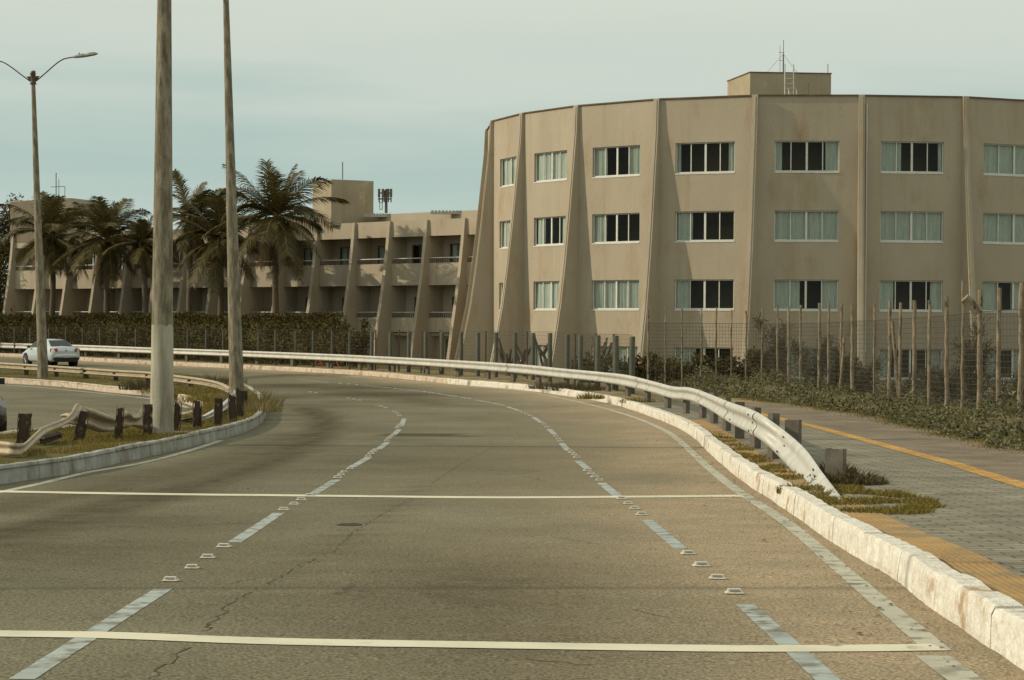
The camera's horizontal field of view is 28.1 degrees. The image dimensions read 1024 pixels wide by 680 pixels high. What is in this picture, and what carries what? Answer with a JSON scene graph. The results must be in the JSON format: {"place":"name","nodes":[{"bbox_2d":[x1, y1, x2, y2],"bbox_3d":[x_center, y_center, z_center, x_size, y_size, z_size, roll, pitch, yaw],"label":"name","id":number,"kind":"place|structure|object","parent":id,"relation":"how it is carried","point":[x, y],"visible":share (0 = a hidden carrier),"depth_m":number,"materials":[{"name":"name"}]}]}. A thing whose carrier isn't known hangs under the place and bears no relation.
{"place":"outdoors","nodes":[
{"label":"outdoors","id":0,"kind":"place"},
{"bbox_2d":[0,369,266,469],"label":"median ground","id":1,"kind":"structure","parent":0,"point":[39,456],"depth_m":35.36,"materials":[{"name":"green plant"}]},
{"bbox_2d":[0,52,97,378],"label":"street lamp","id":2,"kind":"object","parent":1,"relation":"on","point":[42,356],"visible":0.97,"depth_m":76.60,"materials":[{"name":"metal"}]},
{"bbox_2d":[0,362,228,392],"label":"guard rail","id":3,"kind":"object","parent":1,"relation":"on","point":[87,372],"visible":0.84,"depth_m":74.41,"materials":[{"name":"metal"}]},
{"bbox_2d":[0,388,247,455],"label":"broken guard rail","id":4,"kind":"object","parent":1,"relation":"on","point":[98,421],"visible":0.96,"depth_m":32.36,"materials":[{"name":"metal"}]},
{"bbox_2d":[117,376,150,390],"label":"grass tuft","id":5,"kind":"object","parent":1,"relation":"on","point":[138,385],"visible":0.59,"depth_m":62.35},
{"bbox_2d":[150,0,173,434],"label":"street lamp","id":6,"kind":"object","parent":1,"relation":"on","point":[162,387],"visible":0.89,"depth_m":33.96,"materials":[{"name":"concrete"}]},
{"bbox_2d":[140,384,226,393],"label":"grass tuft","id":7,"kind":"object","parent":1,"relation":"on","point":[198,388],"visible":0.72,"depth_m":59.53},
{"bbox_2d":[174,393,234,402],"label":"grass tuft","id":8,"kind":"object","parent":1,"relation":"on","point":[208,398],"visible":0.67,"depth_m":51.96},
{"bbox_2d":[179,373,248,384],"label":"grass tuft","id":9,"kind":"object","parent":1,"relation":"on","point":[225,380],"visible":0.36,"depth_m":70.28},
{"bbox_2d":[223,0,243,394],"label":"street lamp","id":10,"kind":"object","parent":1,"relation":"on","point":[236,377],"visible":0.9,"depth_m":55.34,"materials":[{"name":"concrete"}]},
{"bbox_2d":[215,382,288,406],"bbox_3d":[-6.185,1.224,48.479,1.805,0.724,1.848,1,1,43],"label":"grass tuft","id":11,"kind":"object","parent":1,"relation":"on","point":[263,398],"visible":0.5,"depth_m":48.39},
{"bbox_2d":[235,395,284,412],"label":"grass tuft","id":12,"kind":"object","parent":1,"relation":"on","point":[269,408],"visible":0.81,"depth_m":45.26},
{"bbox_2d":[13,353,773,402],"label":"sidewalk","id":13,"kind":"structure","parent":0,"point":[524,380],"depth_m":84.38,"materials":[{"name":"concrete pavers"}]},
{"bbox_2d":[0,310,355,366],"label":"hedge","id":14,"kind":"object","parent":13,"relation":"on","point":[252,324],"visible":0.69,"depth_m":114.91,"materials":[{"name":"plant"}]},
{"bbox_2d":[0,327,634,393],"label":"wire fence","id":15,"kind":"object","parent":13,"relation":"on","point":[597,346],"visible":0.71,"depth_m":88.17,"materials":[{"name":"grey"}]},
{"bbox_2d":[338,317,374,367],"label":"shrub","id":16,"kind":"object","parent":13,"relation":"on","point":[359,345],"visible":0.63,"depth_m":102.82,"materials":[{"name":"green plant"}]},
{"bbox_2d":[498,339,512,375],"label":"dead tree","id":17,"kind":"object","parent":13,"relation":"on","point":[503,356],"visible":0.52,"depth_m":87.98,"materials":[{"name":"brown plant"}]},
{"bbox_2d":[517,344,530,376],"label":"dead tree","id":18,"kind":"object","parent":13,"relation":"on","point":[523,359],"visible":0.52,"depth_m":86.95,"materials":[{"name":"brown plant"}]},
{"bbox_2d":[528,378,576,389],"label":"grass tuft","id":19,"kind":"object","parent":13,"relation":"on","point":[546,384],"visible":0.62,"depth_m":68.27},
{"bbox_2d":[548,380,605,390],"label":"grass tuft","id":20,"kind":"object","parent":13,"relation":"on","point":[579,387],"visible":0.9,"depth_m":66.42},
{"bbox_2d":[571,350,627,382],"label":"shrub","id":21,"kind":"object","parent":13,"relation":"on","point":[586,364],"visible":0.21,"depth_m":77.66,"materials":[{"name":"green plant"}]},
{"bbox_2d":[618,396,655,402],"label":"grass tuft","id":22,"kind":"object","parent":13,"relation":"on","point":[640,400],"visible":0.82,"depth_m":55.20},
{"bbox_2d":[0,356,1023,679],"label":"road","id":23,"kind":"structure","parent":0,"point":[602,570],"depth_m":14.71,"materials":[{"name":"asphalt"}]},
{"bbox_2d":[0,378,6,431],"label":"dark car","id":24,"kind":"object","parent":23,"relation":"on","point":[3,419],"visible":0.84,"depth_m":34.89,"materials":[{"name":"black metal"}]},
{"bbox_2d":[22,338,79,365],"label":"silver car","id":25,"kind":"object","parent":23,"relation":"on","point":[60,350],"visible":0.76,"depth_m":107.34,"materials":[{"name":"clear metal"}]},
{"bbox_2d":[0,377,203,433],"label":"kerb","id":26,"kind":"structure","parent":23,"relation":"on","point":[97,387],"depth_m":68.49,"materials":[{"name":"concrete"}]},
{"bbox_2d":[0,383,266,483],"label":"kerb","id":27,"kind":"structure","parent":23,"relation":"on","point":[25,472],"depth_m":28.47,"materials":[{"name":"concrete"}]},
{"bbox_2d":[161,576,179,580],"bbox_3d":[-2.117,1.478,12.695,0.102,0.023,0.078,0,0,3],"label":"road stud","id":28,"kind":"object","parent":23,"relation":"on","point":[170,578],"visible":1,"depth_m":12.67,"materials":[{"name":"white"}]},
{"bbox_2d":[0,353,451,383],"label":"kerb","id":29,"kind":"structure","parent":23,"relation":"on","point":[382,374],"depth_m":100.52,"materials":[{"name":"concrete"}]},
{"bbox_2d":[336,523,361,525],"bbox_3d":[-1.408,1.600,17.768,0.228,0.001,0.247,1,1,45],"label":"pothole","id":30,"kind":"object","parent":23,"relation":"on","point":[349,524],"visible":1,"depth_m":17.76,"materials":[{"name":"grey"}]},
{"bbox_2d":[108,439,664,679],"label":"road crack","id":31,"kind":"object","parent":23,"relation":"on","point":[301,566],"visible":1,"depth_m":10.99,"materials":[{"name":"brown"}]},
{"bbox_2d":[9,379,840,679],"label":"lane marking","id":32,"kind":"object","parent":23,"relation":"on","point":[813,667],"visible":0.98,"depth_m":10.66,"materials":[{"name":"paint"}]},
{"bbox_2d":[0,490,945,651],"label":"crossing marking","id":33,"kind":"object","parent":23,"relation":"on","point":[490,644],"visible":0.99,"depth_m":9.79,"materials":[{"name":"paint"}]},
{"bbox_2d":[0,362,983,679],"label":"edge marking","id":34,"kind":"object","parent":23,"relation":"on","point":[944,666],"visible":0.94,"depth_m":13.58,"materials":[{"name":"paint"}]},
{"bbox_2d":[692,561,709,565],"bbox_3d":[1.290,1.527,13.981,0.117,0.026,0.090,0,0,-3],"label":"road stud","id":35,"kind":"object","parent":23,"relation":"on","point":[700,563],"visible":1,"depth_m":13.95,"materials":[{"name":"white"}]},
{"bbox_2d":[708,574,725,578],"bbox_3d":[1.312,1.509,13.087,0.112,0.025,0.086,0,0,8],"label":"road stud","id":36,"kind":"object","parent":23,"relation":"on","point":[717,576],"visible":1,"depth_m":13.06,"materials":[{"name":"white"}]},
{"bbox_2d":[725,588,743,593],"bbox_3d":[1.321,1.490,12.174,0.111,0.025,0.085,0,0,0],"label":"road stud","id":37,"kind":"object","parent":23,"relation":"on","point":[733,591],"visible":1,"depth_m":12.14,"materials":[{"name":"white"}]},
{"bbox_2d":[447,379,1023,669],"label":"kerb","id":38,"kind":"structure","parent":23,"relation":"on","point":[980,611],"depth_m":13.60,"materials":[{"name":"concrete"}]},
{"bbox_2d":[577,391,604,398],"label":"grass tuft","id":39,"kind":"object","parent":38,"relation":"on","point":[591,396],"visible":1,"depth_m":58.21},
{"bbox_2d":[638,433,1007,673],"bbox_3d":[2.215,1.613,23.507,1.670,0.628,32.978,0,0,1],"label":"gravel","id":40,"kind":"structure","parent":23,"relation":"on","point":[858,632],"depth_m":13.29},
{"bbox_2d":[0,0,1023,296],"label":"sky","id":41,"kind":"structure","parent":0,"point":[405,94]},
{"bbox_2d":[346,364,1023,488],"bbox_3d":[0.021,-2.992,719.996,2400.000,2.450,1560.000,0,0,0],"label":"ground","id":42,"kind":"structure","parent":0,"point":[431,368],"depth_m":92.28,"materials":[{"name":"soil"}]},
{"bbox_2d":[0,252,27,312],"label":"tree","id":43,"kind":"object","parent":42,"relation":"on","point":[2,290],"visible":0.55,"depth_m":136.83,"materials":[{"name":"green plant"}]},
{"bbox_2d":[0,191,28,307],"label":"tree","id":44,"kind":"object","parent":42,"relation":"on","point":[4,229],"visible":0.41,"depth_m":145.51,"materials":[{"name":"green plant"}]},
{"bbox_2d":[0,191,92,314],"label":"palm tree","id":45,"kind":"object","parent":42,"relation":"on","point":[54,229],"visible":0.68,"depth_m":127.62,"materials":[{"name":"green plant"}]},
{"bbox_2d":[53,196,152,314],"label":"palm tree","id":46,"kind":"object","parent":42,"relation":"on","point":[105,225],"visible":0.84,"depth_m":124.17,"materials":[{"name":"green plant"}]},
{"bbox_2d":[101,215,180,313],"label":"palm tree","id":47,"kind":"object","parent":42,"relation":"on","point":[142,232],"visible":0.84,"depth_m":122.55,"materials":[{"name":"green plant"}]},
{"bbox_2d":[172,168,225,311],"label":"palm tree","id":48,"kind":"object","parent":42,"relation":"on","point":[196,198],"visible":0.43,"depth_m":118.92,"materials":[{"name":"green plant"}]},
{"bbox_2d":[173,193,270,314],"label":"palm tree","id":49,"kind":"object","parent":42,"relation":"on","point":[214,252],"visible":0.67,"depth_m":116.14,"materials":[{"name":"green plant"}]},
{"bbox_2d":[2,179,477,366],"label":"hotel wing","id":50,"kind":"structure","parent":42,"relation":"on","point":[404,273],"depth_m":117.98,"materials":[{"name":"paint"}]},
{"bbox_2d":[304,248,312,265],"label":"balcony door","id":51,"kind":"structure","parent":50,"relation":"in","point":[308,252],"depth_m":121.27,"materials":[{"name":"glass"}]},
{"bbox_2d":[340,247,349,264],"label":"balcony door","id":52,"kind":"structure","parent":50,"relation":"in","point":[345,250],"depth_m":119.42,"materials":[{"name":"glass"}]},
{"bbox_2d":[378,246,384,263],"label":"balcony door","id":53,"kind":"structure","parent":50,"relation":"in","point":[382,248],"depth_m":117.37,"materials":[{"name":"glass"}]},
{"bbox_2d":[378,189,391,212],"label":"cell antenna","id":54,"kind":"object","parent":50,"relation":"on","point":[385,193],"visible":0.98,"depth_m":149.90,"materials":[{"name":"metal"}]},
{"bbox_2d":[412,245,421,262],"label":"balcony door","id":55,"kind":"structure","parent":50,"relation":"in","point":[420,251],"depth_m":115.10,"materials":[{"name":"glass"}]},
{"bbox_2d":[450,244,459,262],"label":"balcony door","id":56,"kind":"structure","parent":50,"relation":"in","point":[455,247],"depth_m":113.32,"materials":[{"name":"glass"}]},
{"bbox_2d":[200,158,349,312],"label":"palm tree","id":57,"kind":"object","parent":42,"relation":"on","point":[276,228],"visible":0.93,"depth_m":111.92,"materials":[{"name":"green plant"}]},
{"bbox_2d":[0,343,846,501],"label":"guard rail","id":58,"kind":"object","parent":42,"relation":"on","point":[788,449],"visible":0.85,"depth_m":48.17,"materials":[{"name":"metal"}]},
{"bbox_2d":[535,336,552,377],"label":"dead tree","id":59,"kind":"object","parent":42,"relation":"on","point":[542,353],"visible":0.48,"depth_m":84.93,"materials":[{"name":"brown plant"}]},
{"bbox_2d":[591,336,612,362],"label":"dead tree","id":60,"kind":"object","parent":42,"relation":"on","point":[604,348],"visible":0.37,"depth_m":79.86,"materials":[{"name":"plant"}]},
{"bbox_2d":[452,72,1023,381],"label":"hotel building","id":61,"kind":"structure","parent":42,"relation":"on","point":[753,193],"depth_m":89.49,"materials":[{"name":"beige concrete"}]},
{"bbox_2d":[499,220,510,248],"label":"window","id":62,"kind":"structure","parent":61,"relation":"in","point":[505,225],"depth_m":99.30,"materials":[{"name":"white glass"}]},
{"bbox_2d":[499,157,516,187],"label":"window","id":63,"kind":"structure","parent":61,"relation":"in","point":[509,163],"depth_m":98.81,"materials":[{"name":"white glass"}]},
{"bbox_2d":[535,345,547,365],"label":"window","id":64,"kind":"structure","parent":61,"relation":"in","point":[542,347],"depth_m":95.98,"materials":[{"name":"white glass"}]},
{"bbox_2d":[533,281,559,310],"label":"window","id":65,"kind":"structure","parent":61,"relation":"in","point":[547,291],"depth_m":95.40,"materials":[{"name":"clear glass"}]},
{"bbox_2d":[533,216,565,246],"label":"window","id":66,"kind":"structure","parent":61,"relation":"in","point":[541,221],"depth_m":95.45,"materials":[{"name":"white glass"}]},
{"bbox_2d":[534,150,566,182],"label":"window","id":67,"kind":"structure","parent":61,"relation":"in","point":[551,165],"depth_m":94.93,"materials":[{"name":"white glass"}]},
{"bbox_2d":[591,280,638,310],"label":"window","id":68,"kind":"structure","parent":61,"relation":"in","point":[607,294],"depth_m":91.90,"materials":[{"name":"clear glass"}]},
{"bbox_2d":[592,346,637,370],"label":"window","id":69,"kind":"structure","parent":61,"relation":"in","point":[636,347],"depth_m":91.81,"materials":[{"name":"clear glass"}]},
{"bbox_2d":[592,145,639,178],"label":"window","id":70,"kind":"structure","parent":61,"relation":"in","point":[600,154],"depth_m":91.83,"materials":[{"name":"clear glass"}]},
{"bbox_2d":[592,213,639,243],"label":"window","id":71,"kind":"structure","parent":61,"relation":"in","point":[599,220],"depth_m":92.42,"materials":[{"name":"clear glass"}]},
{"bbox_2d":[674,279,733,310],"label":"window","id":72,"kind":"structure","parent":61,"relation":"in","point":[681,286],"depth_m":89.90,"materials":[{"name":"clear glass"}]},
{"bbox_2d":[675,347,732,377],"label":"window","id":73,"kind":"structure","parent":61,"relation":"in","point":[686,350],"depth_m":89.90,"materials":[{"name":"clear glass"}]},
{"bbox_2d":[675,211,733,242],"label":"window","id":74,"kind":"structure","parent":61,"relation":"in","point":[684,220],"depth_m":89.90,"materials":[{"name":"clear glass"}]},
{"bbox_2d":[675,142,734,174],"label":"window","id":75,"kind":"structure","parent":61,"relation":"in","point":[731,144],"depth_m":89.47,"materials":[{"name":"clear glass"}]},
{"bbox_2d":[784,64,796,93],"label":"roof ladder","id":76,"kind":"object","parent":61,"relation":"attached to","point":[789,83],"visible":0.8,"depth_m":99.20,"materials":[{"name":"metal"}]},
{"bbox_2d":[773,279,837,310],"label":"window","id":77,"kind":"structure","parent":61,"relation":"in","point":[786,292],"depth_m":88.60,"materials":[{"name":"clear glass"}]},
{"bbox_2d":[774,141,838,172],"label":"window","id":78,"kind":"structure","parent":61,"relation":"in","point":[831,147],"depth_m":88.51,"materials":[{"name":"clear glass"}]},
{"bbox_2d":[774,211,838,241],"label":"window","id":79,"kind":"structure","parent":61,"relation":"in","point":[789,226],"depth_m":88.57,"materials":[{"name":"clear glass"}]},
{"bbox_2d":[784,348,837,378],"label":"window","id":80,"kind":"structure","parent":61,"relation":"in","point":[793,365],"depth_m":88.66,"materials":[{"name":"grey glass"}]},
{"bbox_2d":[879,349,941,379],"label":"window","id":81,"kind":"structure","parent":61,"relation":"in","point":[933,351],"depth_m":88.60,"materials":[{"name":"white glass"}]},
{"bbox_2d":[880,211,942,242],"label":"window","id":82,"kind":"structure","parent":61,"relation":"in","point":[901,226],"depth_m":88.60,"materials":[{"name":"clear glass"}]},
{"bbox_2d":[880,280,942,311],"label":"window","id":83,"kind":"structure","parent":61,"relation":"in","point":[886,286],"depth_m":88.57,"materials":[{"name":"white glass"}]},
{"bbox_2d":[881,141,943,173],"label":"window","id":84,"kind":"structure","parent":61,"relation":"in","point":[890,150],"depth_m":88.55,"materials":[{"name":"white glass"}]},
{"bbox_2d":[984,349,1017,379],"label":"window","id":85,"kind":"structure","parent":61,"relation":"in","point":[1016,350],"depth_m":89.54,"materials":[{"name":"grey glass"}]},
{"bbox_2d":[982,281,1023,312],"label":"window","id":86,"kind":"structure","parent":61,"relation":"in","point":[989,287],"depth_m":89.44,"materials":[{"name":"white glass"}]},
{"bbox_2d":[983,213,1023,244],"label":"window","id":87,"kind":"structure","parent":61,"relation":"in","point":[998,228],"depth_m":89.60,"materials":[{"name":"white glass"}]},
{"bbox_2d":[984,143,1023,176],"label":"window","id":88,"kind":"structure","parent":61,"relation":"in","point":[999,159],"depth_m":89.60,"materials":[{"name":"white glass"}]},
{"bbox_2d":[639,402,1023,576],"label":"sidewalk","id":89,"kind":"structure","parent":0,"point":[982,515],"depth_m":20.84,"materials":[{"name":"concrete"}]},
{"bbox_2d":[775,481,809,493],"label":"grass tuft","id":90,"kind":"object","parent":89,"relation":"on","point":[778,489],"visible":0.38,"depth_m":20.86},
{"bbox_2d":[802,483,842,495],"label":"grass tuft","id":91,"kind":"object","parent":89,"relation":"on","point":[816,490],"visible":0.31,"depth_m":20.06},
{"bbox_2d":[815,459,859,474],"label":"grass tuft","id":92,"kind":"object","parent":89,"relation":"on","point":[848,468],"visible":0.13,"depth_m":24.11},
{"bbox_2d":[811,467,888,485],"bbox_3d":[3.683,1.501,22.364,0.912,0.229,1.083,0,0,0],"label":"grass tuft","id":93,"kind":"object","parent":89,"relation":"on","point":[850,478],"visible":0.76,"depth_m":22.17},
{"bbox_2d":[690,420,1023,605],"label":"tactile paving","id":94,"kind":"structure","parent":89,"relation":"on","point":[991,575],"depth_m":13.68,"materials":[{"name":"yellow"}]},
{"bbox_2d":[761,412,1023,487],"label":"tactile paving","id":95,"kind":"structure","parent":89,"relation":"on","point":[997,477],"depth_m":28.27,"materials":[{"name":"concrete"}]},
{"bbox_2d":[658,377,1023,445],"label":"verge ground","id":96,"kind":"structure","parent":0,"point":[917,406],"depth_m":51.63,"materials":[{"name":"plant"}]},
{"bbox_2d":[604,349,675,380],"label":"shrub","id":97,"kind":"object","parent":96,"relation":"on","point":[641,370],"visible":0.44,"depth_m":73.77,"materials":[{"name":"green plant"}]},
{"bbox_2d":[645,351,711,382],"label":"shrub","id":98,"kind":"object","parent":96,"relation":"on","point":[687,367],"visible":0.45,"depth_m":71.67,"materials":[{"name":"green plant"}]},
{"bbox_2d":[694,350,759,379],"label":"shrub","id":99,"kind":"object","parent":96,"relation":"on","point":[723,371],"visible":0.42,"depth_m":71.67,"materials":[{"name":"green plant"}]},
{"bbox_2d":[742,346,775,381],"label":"shrub","id":100,"kind":"object","parent":96,"relation":"on","point":[754,359],"visible":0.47,"depth_m":70.61,"materials":[{"name":"green plant"}]},
{"bbox_2d":[750,311,798,383],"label":"shrub","id":101,"kind":"object","parent":96,"relation":"on","point":[772,341],"visible":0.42,"depth_m":65.88,"materials":[{"name":"green plant"}]},
{"bbox_2d":[787,333,837,384],"bbox_3d":[9.121,0.868,62.862,1.854,2.306,1.640,1,0,32],"label":"shrub","id":102,"kind":"object","parent":96,"relation":"on","point":[794,347],"visible":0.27,"depth_m":62.79,"materials":[{"name":"green plant"}]},
{"bbox_2d":[619,361,1023,449],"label":"ground cover","id":103,"kind":"object","parent":96,"relation":"on","point":[960,427],"visible":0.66,"depth_m":46.95,"materials":[{"name":"green plant"}]},
{"bbox_2d":[647,281,1023,422],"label":"stake fence","id":104,"kind":"object","parent":96,"relation":"on","point":[971,304],"visible":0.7,"depth_m":49.92,"materials":[{"name":"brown wood"}]},
{"bbox_2d":[815,343,859,390],"bbox_3d":[9.274,0.996,58.008,1.324,2.148,1.734,1,0,25],"label":"shrub","id":105,"kind":"object","parent":96,"relation":"on","point":[837,358],"visible":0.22,"depth_m":57.82,"materials":[{"name":"green plant"}]},
{"bbox_2d":[838,352,885,392],"bbox_3d":[9.581,1.139,56.047,1.451,1.801,1.417,0,0,0],"label":"shrub","id":106,"kind":"object","parent":96,"relation":"on","point":[857,380],"visible":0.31,"depth_m":56.03,"materials":[{"name":"green plant"}]},
{"bbox_2d":[709,393,1023,514],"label":"verge grass","id":107,"kind":"structure","parent":96,"relation":"on","point":[915,505],"depth_m":20.41,"materials":[{"name":"plant"}]},
{"bbox_2d":[878,363,937,398],"bbox_3d":[10.255,1.359,52.087,1.694,1.593,2.086,0,0,0],"label":"shrub","id":108,"kind":"object","parent":96,"relation":"on","point":[906,384],"visible":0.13,"depth_m":51.91,"materials":[{"name":"green plant"}]},
{"bbox_2d":[919,362,960,402],"bbox_3d":[10.087,1.267,47.994,1.364,1.732,1.364,1,0,26],"label":"shrub","id":109,"kind":"object","parent":96,"relation":"on","point":[936,384],"visible":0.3,"depth_m":47.77,"materials":[{"name":"green plant"}]},
{"bbox_2d":[949,317,995,406],"bbox_3d":[10.274,0.707,45.626,1.112,2.755,1.420,0,0,-22],"label":"shrub","id":110,"kind":"object","parent":96,"relation":"on","point":[970,362],"visible":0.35,"depth_m":45.45,"materials":[{"name":"green plant"}]},
{"bbox_2d":[973,364,1023,403],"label":"shrub","id":111,"kind":"object","parent":96,"relation":"on","point":[1002,384],"visible":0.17,"depth_m":42.92,"materials":[{"name":"green plant"}]},
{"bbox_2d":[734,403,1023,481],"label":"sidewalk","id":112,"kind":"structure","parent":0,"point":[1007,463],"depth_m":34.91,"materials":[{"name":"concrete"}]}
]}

